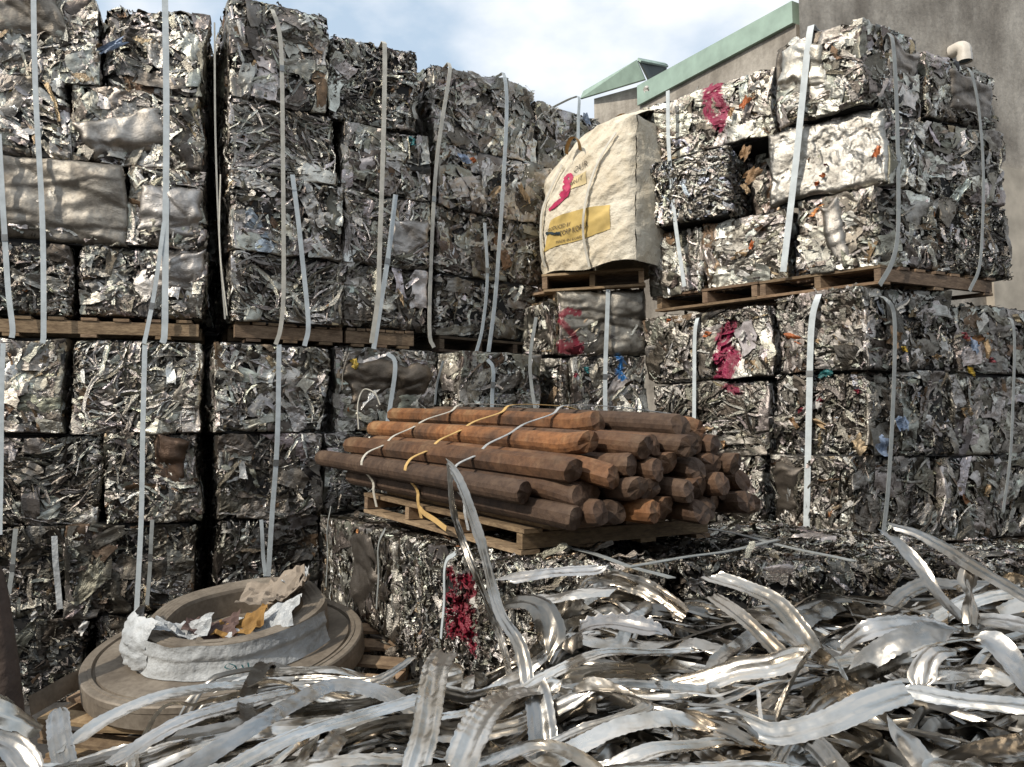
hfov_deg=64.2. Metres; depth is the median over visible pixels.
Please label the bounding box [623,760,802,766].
aluminium strip
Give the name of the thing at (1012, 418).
packing band
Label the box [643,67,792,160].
scrap bale
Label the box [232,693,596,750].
aluminium strip
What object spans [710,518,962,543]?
scrap bale
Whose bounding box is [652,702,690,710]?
aluminium strip
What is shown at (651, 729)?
aluminium strip
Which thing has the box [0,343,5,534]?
packing band
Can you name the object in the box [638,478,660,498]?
rusty bar
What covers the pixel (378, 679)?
aluminium strip
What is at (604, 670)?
aluminium strip
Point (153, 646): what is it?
wrapped coil
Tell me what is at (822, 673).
aluminium strip
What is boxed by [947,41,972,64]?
vent pipe
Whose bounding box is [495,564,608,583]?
aluminium strip
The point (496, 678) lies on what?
aluminium strip
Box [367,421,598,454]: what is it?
rusty bar
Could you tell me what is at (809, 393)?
packing band
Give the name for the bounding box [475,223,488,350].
packing band
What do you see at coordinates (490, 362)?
packing band
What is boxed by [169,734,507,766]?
aluminium strip
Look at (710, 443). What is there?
rusty bar
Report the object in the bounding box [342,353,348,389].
loose cord
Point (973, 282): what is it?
packing band
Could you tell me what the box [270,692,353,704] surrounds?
aluminium strip
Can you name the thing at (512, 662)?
aluminium strip
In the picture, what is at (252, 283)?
scrap bale
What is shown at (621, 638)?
aluminium strip
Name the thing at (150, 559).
packing band
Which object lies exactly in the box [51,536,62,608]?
packing band
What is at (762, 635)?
aluminium strip
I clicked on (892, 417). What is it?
packing band
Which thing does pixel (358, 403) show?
loose cord
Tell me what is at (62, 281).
scrap bale
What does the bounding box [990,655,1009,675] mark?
aluminium strip
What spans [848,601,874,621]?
aluminium strip
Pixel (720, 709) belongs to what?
aluminium strip
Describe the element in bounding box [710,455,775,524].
scrap bale
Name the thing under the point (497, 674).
aluminium strip
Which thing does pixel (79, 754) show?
pallet
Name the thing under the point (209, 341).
scrap bale
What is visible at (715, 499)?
rusty bar
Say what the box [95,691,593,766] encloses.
aluminium strip
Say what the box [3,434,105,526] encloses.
scrap bale
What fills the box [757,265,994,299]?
pallet
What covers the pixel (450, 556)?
packing band
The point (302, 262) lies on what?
packing band
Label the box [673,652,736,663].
aluminium strip
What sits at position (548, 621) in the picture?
aluminium strip
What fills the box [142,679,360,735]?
aluminium strip
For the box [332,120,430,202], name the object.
scrap bale
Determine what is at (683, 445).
rusty bar
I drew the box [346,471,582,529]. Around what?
rusty bar
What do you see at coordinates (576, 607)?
aluminium strip
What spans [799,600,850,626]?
aluminium strip
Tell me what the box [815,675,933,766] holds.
aluminium strip
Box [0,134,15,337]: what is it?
packing band
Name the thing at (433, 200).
packing band
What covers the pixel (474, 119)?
scrap bale
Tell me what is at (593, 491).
rusty bar
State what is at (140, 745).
aluminium strip
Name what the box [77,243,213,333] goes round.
scrap bale
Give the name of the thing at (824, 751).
aluminium strip
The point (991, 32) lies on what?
concrete building
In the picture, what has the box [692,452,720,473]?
rusty bar
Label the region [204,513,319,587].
scrap bale
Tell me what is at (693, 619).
aluminium strip
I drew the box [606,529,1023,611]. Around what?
scrap bale
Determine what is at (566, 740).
aluminium strip
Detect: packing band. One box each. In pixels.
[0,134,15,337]
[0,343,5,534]
[7,529,17,593]
[31,0,46,343]
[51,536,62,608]
[134,344,146,609]
[142,223,165,343]
[145,520,153,604]
[160,0,169,343]
[214,22,225,318]
[259,520,265,576]
[266,345,281,575]
[269,9,285,344]
[290,174,310,345]
[326,506,330,586]
[360,403,526,506]
[369,41,386,342]
[371,194,397,348]
[376,528,385,608]
[386,352,396,420]
[404,404,577,517]
[419,505,446,530]
[428,62,451,347]
[434,361,443,404]
[440,551,455,638]
[452,404,664,529]
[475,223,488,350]
[486,359,494,406]
[487,72,508,351]
[528,317,537,407]
[540,164,562,266]
[552,96,580,138]
[567,546,675,578]
[582,132,616,266]
[603,289,609,410]
[626,539,779,567]
[666,90,685,286]
[692,317,700,418]
[708,528,856,561]
[780,24,819,271]
[803,294,821,526]
[871,296,896,531]
[878,33,900,286]
[961,67,984,291]
[1002,318,1015,512]
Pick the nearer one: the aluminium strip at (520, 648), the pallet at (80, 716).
the aluminium strip at (520, 648)
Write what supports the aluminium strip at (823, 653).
on the scrap offcuts
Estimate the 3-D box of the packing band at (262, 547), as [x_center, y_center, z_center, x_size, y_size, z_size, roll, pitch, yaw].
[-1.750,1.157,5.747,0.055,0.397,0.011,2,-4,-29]
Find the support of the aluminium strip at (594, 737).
on the scrap offcuts
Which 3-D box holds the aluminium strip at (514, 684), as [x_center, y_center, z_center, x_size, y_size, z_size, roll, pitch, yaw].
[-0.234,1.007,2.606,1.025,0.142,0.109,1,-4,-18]
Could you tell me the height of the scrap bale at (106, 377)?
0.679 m
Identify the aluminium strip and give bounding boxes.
[0,694,43,737]
[0,729,43,766]
[0,744,139,766]
[45,707,76,762]
[52,661,275,766]
[56,676,297,752]
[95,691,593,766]
[105,685,303,765]
[119,715,236,766]
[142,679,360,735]
[142,734,319,760]
[148,726,318,766]
[168,759,231,766]
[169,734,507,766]
[172,716,559,764]
[173,677,414,766]
[174,731,509,764]
[208,755,276,766]
[220,694,420,766]
[231,702,318,719]
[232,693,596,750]
[243,666,474,710]
[250,740,527,766]
[257,647,714,766]
[258,753,403,766]
[259,655,416,687]
[267,662,410,731]
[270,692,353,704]
[271,674,299,676]
[282,684,507,718]
[285,672,519,717]
[308,655,620,758]
[311,728,348,758]
[328,700,473,715]
[339,662,658,748]
[341,673,564,714]
[351,758,525,766]
[354,662,463,695]
[363,738,435,763]
[377,680,736,759]
[386,676,452,712]
[400,600,652,712]
[402,648,456,766]
[421,739,603,766]
[443,686,571,766]
[444,671,488,699]
[446,459,533,683]
[446,463,511,674]
[447,689,477,702]
[451,670,504,709]
[473,653,532,688]
[474,659,516,685]
[485,594,565,661]
[490,740,548,766]
[494,690,653,766]
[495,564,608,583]
[508,762,520,766]
[521,709,712,766]
[522,677,640,713]
[524,698,688,740]
[525,678,557,758]
[529,615,610,671]
[537,587,620,602]
[556,590,646,615]
[557,691,664,727]
[562,582,618,619]
[562,612,673,653]
[562,720,592,766]
[574,575,638,590]
[574,757,665,766]
[579,602,734,627]
[584,599,633,613]
[588,726,830,752]
[590,570,688,621]
[594,628,786,655]
[604,737,770,765]
[604,760,689,766]
[618,655,677,679]
[619,705,678,750]
[622,621,816,662]
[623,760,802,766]
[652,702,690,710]
[654,621,740,706]
[656,602,839,622]
[657,616,720,627]
[657,665,714,703]
[658,704,724,760]
[664,689,768,705]
[664,722,693,761]
[667,644,810,721]
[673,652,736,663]
[674,709,775,752]
[680,598,697,600]
[690,702,750,722]
[699,571,832,671]
[700,745,814,766]
[705,593,810,686]
[706,609,828,674]
[727,749,805,766]
[735,605,773,620]
[735,702,805,721]
[736,681,913,745]
[738,705,849,766]
[761,695,1013,756]
[768,685,846,762]
[775,612,889,620]
[793,592,933,617]
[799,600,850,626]
[800,636,982,705]
[808,637,975,670]
[814,648,849,696]
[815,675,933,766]
[817,671,827,675]
[819,609,960,643]
[838,614,960,656]
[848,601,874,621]
[849,622,963,668]
[864,725,1023,756]
[868,577,989,613]
[871,597,951,624]
[878,529,962,622]
[884,664,1013,686]
[887,522,1023,601]
[906,683,1023,714]
[907,645,959,684]
[912,590,959,605]
[922,758,982,766]
[926,588,1023,622]
[938,728,1023,760]
[946,584,1010,599]
[947,640,1012,665]
[950,756,1023,766]
[952,632,974,637]
[957,560,978,627]
[959,638,1021,658]
[961,609,997,663]
[969,631,1023,692]
[970,572,1023,629]
[973,573,998,593]
[978,613,1023,632]
[989,683,1023,711]
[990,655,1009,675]
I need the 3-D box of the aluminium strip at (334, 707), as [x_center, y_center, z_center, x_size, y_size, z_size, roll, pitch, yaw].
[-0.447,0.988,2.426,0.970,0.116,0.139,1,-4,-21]
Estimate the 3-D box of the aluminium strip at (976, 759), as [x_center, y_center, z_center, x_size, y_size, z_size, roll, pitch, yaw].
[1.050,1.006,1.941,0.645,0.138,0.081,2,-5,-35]
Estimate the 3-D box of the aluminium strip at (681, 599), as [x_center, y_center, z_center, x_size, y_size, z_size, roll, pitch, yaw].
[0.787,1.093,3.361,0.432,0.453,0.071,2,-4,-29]
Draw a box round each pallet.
[0,316,204,344]
[37,623,409,750]
[43,730,139,762]
[217,321,342,348]
[324,328,413,349]
[364,492,709,554]
[409,335,544,358]
[531,291,555,305]
[542,268,645,298]
[655,281,777,312]
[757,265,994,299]
[991,535,1023,541]
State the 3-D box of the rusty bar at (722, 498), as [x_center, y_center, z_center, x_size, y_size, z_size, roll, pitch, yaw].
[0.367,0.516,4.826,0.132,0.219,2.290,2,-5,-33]
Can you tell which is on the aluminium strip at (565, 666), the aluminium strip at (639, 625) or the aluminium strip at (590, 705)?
the aluminium strip at (639, 625)
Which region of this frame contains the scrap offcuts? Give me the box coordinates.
[179,580,1023,766]
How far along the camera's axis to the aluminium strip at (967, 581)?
2.44 m
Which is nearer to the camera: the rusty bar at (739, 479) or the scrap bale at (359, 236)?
the rusty bar at (739, 479)
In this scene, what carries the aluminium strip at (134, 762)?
on the aluminium strip
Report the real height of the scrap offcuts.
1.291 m
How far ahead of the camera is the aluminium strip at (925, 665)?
2.27 m
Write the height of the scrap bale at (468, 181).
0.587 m
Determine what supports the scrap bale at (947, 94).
on the scrap bale at (951, 159)
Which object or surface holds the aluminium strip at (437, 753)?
on the scrap offcuts
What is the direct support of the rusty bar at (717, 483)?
on the rusty bar at (708, 503)
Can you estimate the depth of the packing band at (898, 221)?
5.78 m
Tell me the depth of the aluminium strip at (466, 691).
2.72 m
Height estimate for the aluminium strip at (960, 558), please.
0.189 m
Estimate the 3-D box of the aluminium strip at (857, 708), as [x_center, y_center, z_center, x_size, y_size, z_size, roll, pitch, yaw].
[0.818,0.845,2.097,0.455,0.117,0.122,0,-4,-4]
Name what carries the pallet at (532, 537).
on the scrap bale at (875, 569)
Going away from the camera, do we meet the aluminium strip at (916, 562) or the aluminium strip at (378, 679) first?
the aluminium strip at (916, 562)
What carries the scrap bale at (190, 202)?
on the scrap bale at (115, 283)
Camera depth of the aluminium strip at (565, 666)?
2.62 m
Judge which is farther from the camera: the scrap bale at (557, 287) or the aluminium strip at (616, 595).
the scrap bale at (557, 287)
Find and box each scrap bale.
[0,0,106,89]
[0,73,71,159]
[0,154,130,255]
[0,240,85,320]
[0,337,74,434]
[0,524,66,618]
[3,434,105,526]
[13,611,95,705]
[63,514,207,619]
[69,85,213,197]
[69,339,206,435]
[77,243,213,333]
[95,612,153,647]
[96,5,213,121]
[102,432,209,523]
[125,165,212,255]
[202,335,221,436]
[203,342,330,435]
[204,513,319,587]
[205,432,322,519]
[206,198,219,268]
[208,57,213,97]
[210,0,329,128]
[210,95,337,199]
[211,250,347,331]
[213,168,344,267]
[315,346,437,432]
[316,509,404,590]
[319,431,404,514]
[319,508,452,605]
[323,34,418,134]
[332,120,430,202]
[338,188,430,270]
[342,262,427,335]
[346,521,516,642]
[355,622,405,673]
[394,532,669,677]
[397,645,423,680]
[408,64,536,162]
[414,274,548,341]
[426,142,550,225]
[426,205,542,285]
[435,351,541,407]
[520,298,557,357]
[531,101,600,167]
[538,358,570,408]
[543,521,820,547]
[547,289,647,357]
[552,268,602,292]
[566,356,649,411]
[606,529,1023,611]
[635,145,754,234]
[642,301,784,384]
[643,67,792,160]
[649,226,708,300]
[653,380,779,456]
[702,209,812,294]
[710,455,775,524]
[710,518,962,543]
[739,144,786,214]
[768,107,925,207]
[768,454,940,536]
[772,370,958,456]
[775,282,954,377]
[776,17,920,129]
[796,186,939,278]
[835,527,1023,573]
[913,51,998,129]
[914,121,1005,207]
[928,197,1013,289]
[929,451,1023,539]
[943,373,1023,455]
[945,301,1023,377]
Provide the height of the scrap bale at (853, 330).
0.707 m
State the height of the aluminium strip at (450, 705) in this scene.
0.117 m
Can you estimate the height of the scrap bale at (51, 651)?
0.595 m
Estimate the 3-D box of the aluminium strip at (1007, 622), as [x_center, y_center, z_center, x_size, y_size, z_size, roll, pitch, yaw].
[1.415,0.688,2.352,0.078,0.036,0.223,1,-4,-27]
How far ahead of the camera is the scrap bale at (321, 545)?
6.04 m
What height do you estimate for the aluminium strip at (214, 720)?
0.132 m
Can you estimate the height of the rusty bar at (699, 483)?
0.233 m
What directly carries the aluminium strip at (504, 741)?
on the scrap offcuts
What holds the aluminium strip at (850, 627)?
on the scrap offcuts
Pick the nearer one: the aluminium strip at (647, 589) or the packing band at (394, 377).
the aluminium strip at (647, 589)
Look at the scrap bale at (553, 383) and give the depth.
6.95 m
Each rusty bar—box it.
[315,450,531,503]
[343,437,582,482]
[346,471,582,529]
[352,453,588,508]
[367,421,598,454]
[372,436,618,489]
[387,408,604,430]
[431,406,690,433]
[434,423,652,459]
[573,480,600,498]
[580,452,636,476]
[581,499,607,526]
[597,430,659,455]
[598,476,647,500]
[599,499,625,524]
[603,429,698,457]
[618,499,660,523]
[634,457,663,481]
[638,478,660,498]
[648,452,676,473]
[653,496,672,518]
[656,476,693,502]
[663,457,705,477]
[663,475,705,498]
[665,499,709,523]
[684,416,705,437]
[688,432,701,453]
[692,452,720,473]
[696,496,715,519]
[701,434,719,454]
[703,472,729,495]
[704,496,718,508]
[715,490,754,513]
[717,453,741,474]
[717,495,725,500]
[725,470,750,490]
[741,494,760,513]
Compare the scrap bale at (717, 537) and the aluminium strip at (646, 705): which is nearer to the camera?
the aluminium strip at (646, 705)
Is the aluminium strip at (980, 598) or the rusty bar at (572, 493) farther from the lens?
the rusty bar at (572, 493)
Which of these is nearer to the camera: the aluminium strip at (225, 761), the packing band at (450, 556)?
the aluminium strip at (225, 761)
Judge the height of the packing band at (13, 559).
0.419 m
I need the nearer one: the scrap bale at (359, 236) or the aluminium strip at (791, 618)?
the aluminium strip at (791, 618)
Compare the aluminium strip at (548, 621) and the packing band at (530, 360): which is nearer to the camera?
the aluminium strip at (548, 621)
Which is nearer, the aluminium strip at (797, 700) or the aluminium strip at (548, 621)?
the aluminium strip at (797, 700)
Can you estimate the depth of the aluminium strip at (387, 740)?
2.34 m
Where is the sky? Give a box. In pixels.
[96,0,798,117]
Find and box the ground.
[24,701,141,758]
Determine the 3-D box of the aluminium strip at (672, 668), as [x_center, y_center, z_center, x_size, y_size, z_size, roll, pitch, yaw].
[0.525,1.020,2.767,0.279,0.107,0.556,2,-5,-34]
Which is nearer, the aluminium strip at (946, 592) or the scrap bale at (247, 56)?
the aluminium strip at (946, 592)
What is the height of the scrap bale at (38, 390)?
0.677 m
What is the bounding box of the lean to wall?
[616,1,799,412]
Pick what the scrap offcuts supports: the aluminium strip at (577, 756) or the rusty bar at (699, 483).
the aluminium strip at (577, 756)
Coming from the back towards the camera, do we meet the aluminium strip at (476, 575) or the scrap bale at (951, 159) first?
the scrap bale at (951, 159)
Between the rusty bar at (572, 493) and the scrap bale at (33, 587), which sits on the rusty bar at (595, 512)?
the rusty bar at (572, 493)
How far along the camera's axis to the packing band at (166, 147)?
5.72 m
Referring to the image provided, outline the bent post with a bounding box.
[0,566,24,761]
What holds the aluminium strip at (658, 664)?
on the scrap offcuts
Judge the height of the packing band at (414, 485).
0.615 m
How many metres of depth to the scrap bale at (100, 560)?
5.54 m
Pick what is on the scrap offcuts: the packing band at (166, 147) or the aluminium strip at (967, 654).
the aluminium strip at (967, 654)
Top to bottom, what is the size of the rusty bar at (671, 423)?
0.222 m
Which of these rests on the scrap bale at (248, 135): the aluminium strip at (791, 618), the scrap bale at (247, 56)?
the scrap bale at (247, 56)
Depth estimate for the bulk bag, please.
6.78 m
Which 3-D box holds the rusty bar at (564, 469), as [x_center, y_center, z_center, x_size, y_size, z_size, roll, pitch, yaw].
[-0.408,0.386,4.404,0.133,0.213,2.385,2,-5,-34]
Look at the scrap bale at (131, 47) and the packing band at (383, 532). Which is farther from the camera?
the scrap bale at (131, 47)
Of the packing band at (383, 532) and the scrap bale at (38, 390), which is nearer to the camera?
the packing band at (383, 532)
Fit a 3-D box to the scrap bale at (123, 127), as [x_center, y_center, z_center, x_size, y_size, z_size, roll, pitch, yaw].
[-2.718,-1.781,6.119,0.927,0.592,0.893,1,-4,-16]
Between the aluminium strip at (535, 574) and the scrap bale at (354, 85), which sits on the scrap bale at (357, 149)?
the scrap bale at (354, 85)
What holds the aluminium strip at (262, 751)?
on the aluminium strip at (217, 749)
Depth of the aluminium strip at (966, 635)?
2.85 m
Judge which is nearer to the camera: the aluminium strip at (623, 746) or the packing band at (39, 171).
the aluminium strip at (623, 746)
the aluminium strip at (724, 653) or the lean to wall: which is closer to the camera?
the aluminium strip at (724, 653)
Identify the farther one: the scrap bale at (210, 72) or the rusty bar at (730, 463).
the scrap bale at (210, 72)
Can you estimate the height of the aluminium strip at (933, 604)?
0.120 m
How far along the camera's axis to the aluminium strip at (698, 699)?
2.54 m
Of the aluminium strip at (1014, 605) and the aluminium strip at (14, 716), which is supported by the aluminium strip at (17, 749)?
the aluminium strip at (14, 716)
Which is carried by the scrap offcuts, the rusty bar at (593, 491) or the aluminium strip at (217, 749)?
the aluminium strip at (217, 749)
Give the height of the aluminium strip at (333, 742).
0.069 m
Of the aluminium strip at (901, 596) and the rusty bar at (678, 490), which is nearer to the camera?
the aluminium strip at (901, 596)
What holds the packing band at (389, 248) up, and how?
attached to the scrap bale at (359, 236)
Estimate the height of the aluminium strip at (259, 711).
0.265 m
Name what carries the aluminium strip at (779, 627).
on the scrap offcuts
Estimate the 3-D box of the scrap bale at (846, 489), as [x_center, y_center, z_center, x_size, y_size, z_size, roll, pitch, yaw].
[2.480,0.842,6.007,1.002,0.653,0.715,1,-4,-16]
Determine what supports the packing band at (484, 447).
attached to the rusty bar at (579, 442)
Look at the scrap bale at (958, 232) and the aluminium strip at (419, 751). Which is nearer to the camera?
the aluminium strip at (419, 751)
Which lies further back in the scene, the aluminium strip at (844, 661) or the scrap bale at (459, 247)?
the scrap bale at (459, 247)
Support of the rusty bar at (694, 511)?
on the pallet at (532, 537)
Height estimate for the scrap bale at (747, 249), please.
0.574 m
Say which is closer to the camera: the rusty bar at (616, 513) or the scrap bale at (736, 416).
the rusty bar at (616, 513)
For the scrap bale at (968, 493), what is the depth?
6.01 m
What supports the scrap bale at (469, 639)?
on the scrap bale at (415, 668)
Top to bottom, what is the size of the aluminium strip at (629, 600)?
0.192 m
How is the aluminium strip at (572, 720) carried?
on the scrap offcuts
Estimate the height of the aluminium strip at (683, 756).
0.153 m
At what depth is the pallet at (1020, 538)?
6.17 m
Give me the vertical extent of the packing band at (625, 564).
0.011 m
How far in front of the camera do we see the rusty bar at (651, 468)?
3.55 m
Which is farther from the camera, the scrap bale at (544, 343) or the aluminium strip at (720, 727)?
the scrap bale at (544, 343)
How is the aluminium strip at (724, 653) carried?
on the scrap offcuts
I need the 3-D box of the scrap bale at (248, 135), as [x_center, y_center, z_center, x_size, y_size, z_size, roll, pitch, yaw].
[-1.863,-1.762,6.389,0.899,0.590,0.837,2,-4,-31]
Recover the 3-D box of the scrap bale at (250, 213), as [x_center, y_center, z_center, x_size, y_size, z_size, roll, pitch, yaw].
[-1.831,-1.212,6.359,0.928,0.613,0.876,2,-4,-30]
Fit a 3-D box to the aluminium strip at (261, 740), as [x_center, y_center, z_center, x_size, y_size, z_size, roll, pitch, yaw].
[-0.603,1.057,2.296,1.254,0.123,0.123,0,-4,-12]
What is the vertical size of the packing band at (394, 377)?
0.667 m
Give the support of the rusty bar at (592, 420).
on the rusty bar at (656, 448)
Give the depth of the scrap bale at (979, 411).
6.11 m
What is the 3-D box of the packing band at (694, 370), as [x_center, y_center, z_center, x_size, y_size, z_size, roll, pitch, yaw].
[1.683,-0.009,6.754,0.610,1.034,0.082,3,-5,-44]
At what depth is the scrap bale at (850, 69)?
5.94 m
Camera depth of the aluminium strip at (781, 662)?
2.54 m
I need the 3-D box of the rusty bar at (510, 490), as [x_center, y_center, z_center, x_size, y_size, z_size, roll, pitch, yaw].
[-0.614,0.485,4.488,0.127,0.219,2.384,2,-5,-34]
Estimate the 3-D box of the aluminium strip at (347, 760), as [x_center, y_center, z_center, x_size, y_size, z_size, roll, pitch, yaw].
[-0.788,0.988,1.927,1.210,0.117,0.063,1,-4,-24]
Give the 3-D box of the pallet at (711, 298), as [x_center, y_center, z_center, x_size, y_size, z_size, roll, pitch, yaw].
[1.980,-0.685,6.800,1.310,0.138,0.841,1,-4,-26]
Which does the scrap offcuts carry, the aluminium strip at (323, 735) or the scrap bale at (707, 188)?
the aluminium strip at (323, 735)
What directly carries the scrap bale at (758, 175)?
on the scrap bale at (747, 249)
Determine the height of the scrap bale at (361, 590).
0.661 m
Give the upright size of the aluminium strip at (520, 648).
0.887 m
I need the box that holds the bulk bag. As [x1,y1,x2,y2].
[541,109,666,279]
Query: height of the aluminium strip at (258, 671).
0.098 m
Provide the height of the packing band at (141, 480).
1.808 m
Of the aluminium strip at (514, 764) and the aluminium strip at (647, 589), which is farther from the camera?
the aluminium strip at (647, 589)
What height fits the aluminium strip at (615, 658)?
0.186 m
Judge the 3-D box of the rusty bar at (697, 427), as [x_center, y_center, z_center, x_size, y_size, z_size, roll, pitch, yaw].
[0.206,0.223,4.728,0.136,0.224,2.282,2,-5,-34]
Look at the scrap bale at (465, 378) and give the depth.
6.55 m
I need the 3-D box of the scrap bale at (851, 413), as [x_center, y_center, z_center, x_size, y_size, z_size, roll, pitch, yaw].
[2.583,0.228,6.047,1.063,0.641,0.796,1,-4,-24]
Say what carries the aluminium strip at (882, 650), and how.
on the scrap offcuts
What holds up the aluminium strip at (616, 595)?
on the scrap offcuts
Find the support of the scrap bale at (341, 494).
on the scrap bale at (321, 545)
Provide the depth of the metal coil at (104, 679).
4.07 m
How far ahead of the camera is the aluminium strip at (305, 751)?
2.22 m
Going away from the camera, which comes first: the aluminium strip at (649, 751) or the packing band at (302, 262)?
the aluminium strip at (649, 751)
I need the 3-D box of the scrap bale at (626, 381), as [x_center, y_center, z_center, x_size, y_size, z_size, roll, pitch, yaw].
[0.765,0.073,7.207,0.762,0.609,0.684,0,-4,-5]
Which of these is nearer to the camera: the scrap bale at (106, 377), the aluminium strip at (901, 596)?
the aluminium strip at (901, 596)
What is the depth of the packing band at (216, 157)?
5.77 m
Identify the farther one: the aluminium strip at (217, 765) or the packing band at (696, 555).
the packing band at (696, 555)
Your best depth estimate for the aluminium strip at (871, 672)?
2.56 m
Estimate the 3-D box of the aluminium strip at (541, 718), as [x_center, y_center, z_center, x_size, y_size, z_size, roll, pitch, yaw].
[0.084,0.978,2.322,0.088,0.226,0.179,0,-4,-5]
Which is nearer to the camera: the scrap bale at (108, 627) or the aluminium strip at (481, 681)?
the aluminium strip at (481, 681)
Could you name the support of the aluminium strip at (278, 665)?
on the aluminium strip at (481, 681)
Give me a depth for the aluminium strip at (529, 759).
2.14 m
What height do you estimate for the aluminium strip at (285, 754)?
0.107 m
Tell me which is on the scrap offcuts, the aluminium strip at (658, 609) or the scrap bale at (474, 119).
the aluminium strip at (658, 609)
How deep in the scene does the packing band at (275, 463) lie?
5.82 m
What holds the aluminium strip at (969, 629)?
on the scrap offcuts
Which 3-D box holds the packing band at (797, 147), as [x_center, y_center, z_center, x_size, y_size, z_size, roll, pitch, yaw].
[2.309,-1.728,6.283,0.316,1.814,0.611,-4,-5,41]
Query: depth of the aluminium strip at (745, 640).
2.82 m
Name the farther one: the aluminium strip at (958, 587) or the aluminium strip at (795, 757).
the aluminium strip at (958, 587)
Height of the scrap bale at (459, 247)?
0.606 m
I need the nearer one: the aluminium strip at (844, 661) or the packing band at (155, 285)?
the aluminium strip at (844, 661)
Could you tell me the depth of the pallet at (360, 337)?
6.38 m
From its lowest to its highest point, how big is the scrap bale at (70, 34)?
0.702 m
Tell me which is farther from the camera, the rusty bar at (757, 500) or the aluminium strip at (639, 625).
the rusty bar at (757, 500)
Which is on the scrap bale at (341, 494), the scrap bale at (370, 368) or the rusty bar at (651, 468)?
the scrap bale at (370, 368)
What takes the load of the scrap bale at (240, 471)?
on the scrap bale at (233, 552)
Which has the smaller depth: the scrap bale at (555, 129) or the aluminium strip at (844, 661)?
the aluminium strip at (844, 661)
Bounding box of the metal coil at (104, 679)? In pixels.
[28,599,364,730]
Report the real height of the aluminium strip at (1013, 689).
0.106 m
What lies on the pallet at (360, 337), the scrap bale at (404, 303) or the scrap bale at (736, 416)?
the scrap bale at (404, 303)
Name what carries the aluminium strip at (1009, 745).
on the scrap offcuts
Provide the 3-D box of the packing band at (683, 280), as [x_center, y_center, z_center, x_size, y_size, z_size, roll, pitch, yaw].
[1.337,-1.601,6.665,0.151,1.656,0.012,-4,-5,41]
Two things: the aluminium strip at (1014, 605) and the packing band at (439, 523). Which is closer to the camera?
the aluminium strip at (1014, 605)
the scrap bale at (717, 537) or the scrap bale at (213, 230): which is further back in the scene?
the scrap bale at (213, 230)
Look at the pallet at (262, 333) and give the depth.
6.05 m
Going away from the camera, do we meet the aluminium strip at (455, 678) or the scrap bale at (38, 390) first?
the aluminium strip at (455, 678)
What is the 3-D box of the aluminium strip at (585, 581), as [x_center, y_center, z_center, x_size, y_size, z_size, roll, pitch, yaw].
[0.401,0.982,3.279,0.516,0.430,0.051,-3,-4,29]
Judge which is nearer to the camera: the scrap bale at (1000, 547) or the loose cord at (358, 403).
the scrap bale at (1000, 547)
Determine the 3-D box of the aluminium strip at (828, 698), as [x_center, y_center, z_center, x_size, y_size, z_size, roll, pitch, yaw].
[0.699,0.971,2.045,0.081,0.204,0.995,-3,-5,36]
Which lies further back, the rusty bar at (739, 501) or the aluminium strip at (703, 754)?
the rusty bar at (739, 501)
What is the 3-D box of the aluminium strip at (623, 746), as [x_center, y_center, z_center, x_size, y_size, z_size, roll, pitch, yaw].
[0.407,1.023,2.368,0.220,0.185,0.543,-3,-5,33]
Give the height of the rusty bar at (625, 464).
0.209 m
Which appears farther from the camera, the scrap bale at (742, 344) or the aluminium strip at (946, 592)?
the scrap bale at (742, 344)
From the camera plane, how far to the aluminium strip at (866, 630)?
2.47 m
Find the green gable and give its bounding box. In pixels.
[580,58,667,290]
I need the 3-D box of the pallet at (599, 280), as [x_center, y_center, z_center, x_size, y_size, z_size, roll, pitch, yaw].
[0.743,-0.857,7.324,0.998,0.154,0.753,-2,-4,16]
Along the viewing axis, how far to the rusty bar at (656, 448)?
3.65 m
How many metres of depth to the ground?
4.88 m
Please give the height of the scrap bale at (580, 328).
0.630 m
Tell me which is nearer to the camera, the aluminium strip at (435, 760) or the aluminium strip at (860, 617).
the aluminium strip at (435, 760)
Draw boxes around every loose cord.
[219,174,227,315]
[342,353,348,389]
[357,388,380,428]
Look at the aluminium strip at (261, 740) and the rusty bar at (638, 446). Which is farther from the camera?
the rusty bar at (638, 446)
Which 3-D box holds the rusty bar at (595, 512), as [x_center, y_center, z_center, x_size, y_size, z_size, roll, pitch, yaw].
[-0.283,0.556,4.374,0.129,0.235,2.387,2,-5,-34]
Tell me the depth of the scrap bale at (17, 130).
5.56 m
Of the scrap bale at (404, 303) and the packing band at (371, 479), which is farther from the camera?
the scrap bale at (404, 303)
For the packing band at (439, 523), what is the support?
attached to the pallet at (532, 537)
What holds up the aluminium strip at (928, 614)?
on the scrap offcuts
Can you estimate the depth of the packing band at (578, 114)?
7.68 m
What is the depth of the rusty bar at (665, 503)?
3.59 m
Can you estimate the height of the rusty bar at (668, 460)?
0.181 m
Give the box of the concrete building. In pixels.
[799,0,1023,538]
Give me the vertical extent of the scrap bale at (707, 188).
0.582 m
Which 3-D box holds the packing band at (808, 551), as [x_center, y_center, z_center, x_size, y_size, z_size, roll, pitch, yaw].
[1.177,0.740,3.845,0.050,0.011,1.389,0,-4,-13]
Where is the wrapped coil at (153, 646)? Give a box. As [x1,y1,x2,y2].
[119,564,329,681]
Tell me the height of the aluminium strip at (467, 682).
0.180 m
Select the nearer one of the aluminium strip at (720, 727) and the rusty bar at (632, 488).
the aluminium strip at (720, 727)
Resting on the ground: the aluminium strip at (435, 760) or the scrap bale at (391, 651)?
the scrap bale at (391, 651)
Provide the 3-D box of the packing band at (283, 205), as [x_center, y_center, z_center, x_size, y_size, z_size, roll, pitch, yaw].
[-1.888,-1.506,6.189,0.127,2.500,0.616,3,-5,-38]
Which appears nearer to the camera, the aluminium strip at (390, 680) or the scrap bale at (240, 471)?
the aluminium strip at (390, 680)
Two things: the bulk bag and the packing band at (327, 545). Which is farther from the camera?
the bulk bag

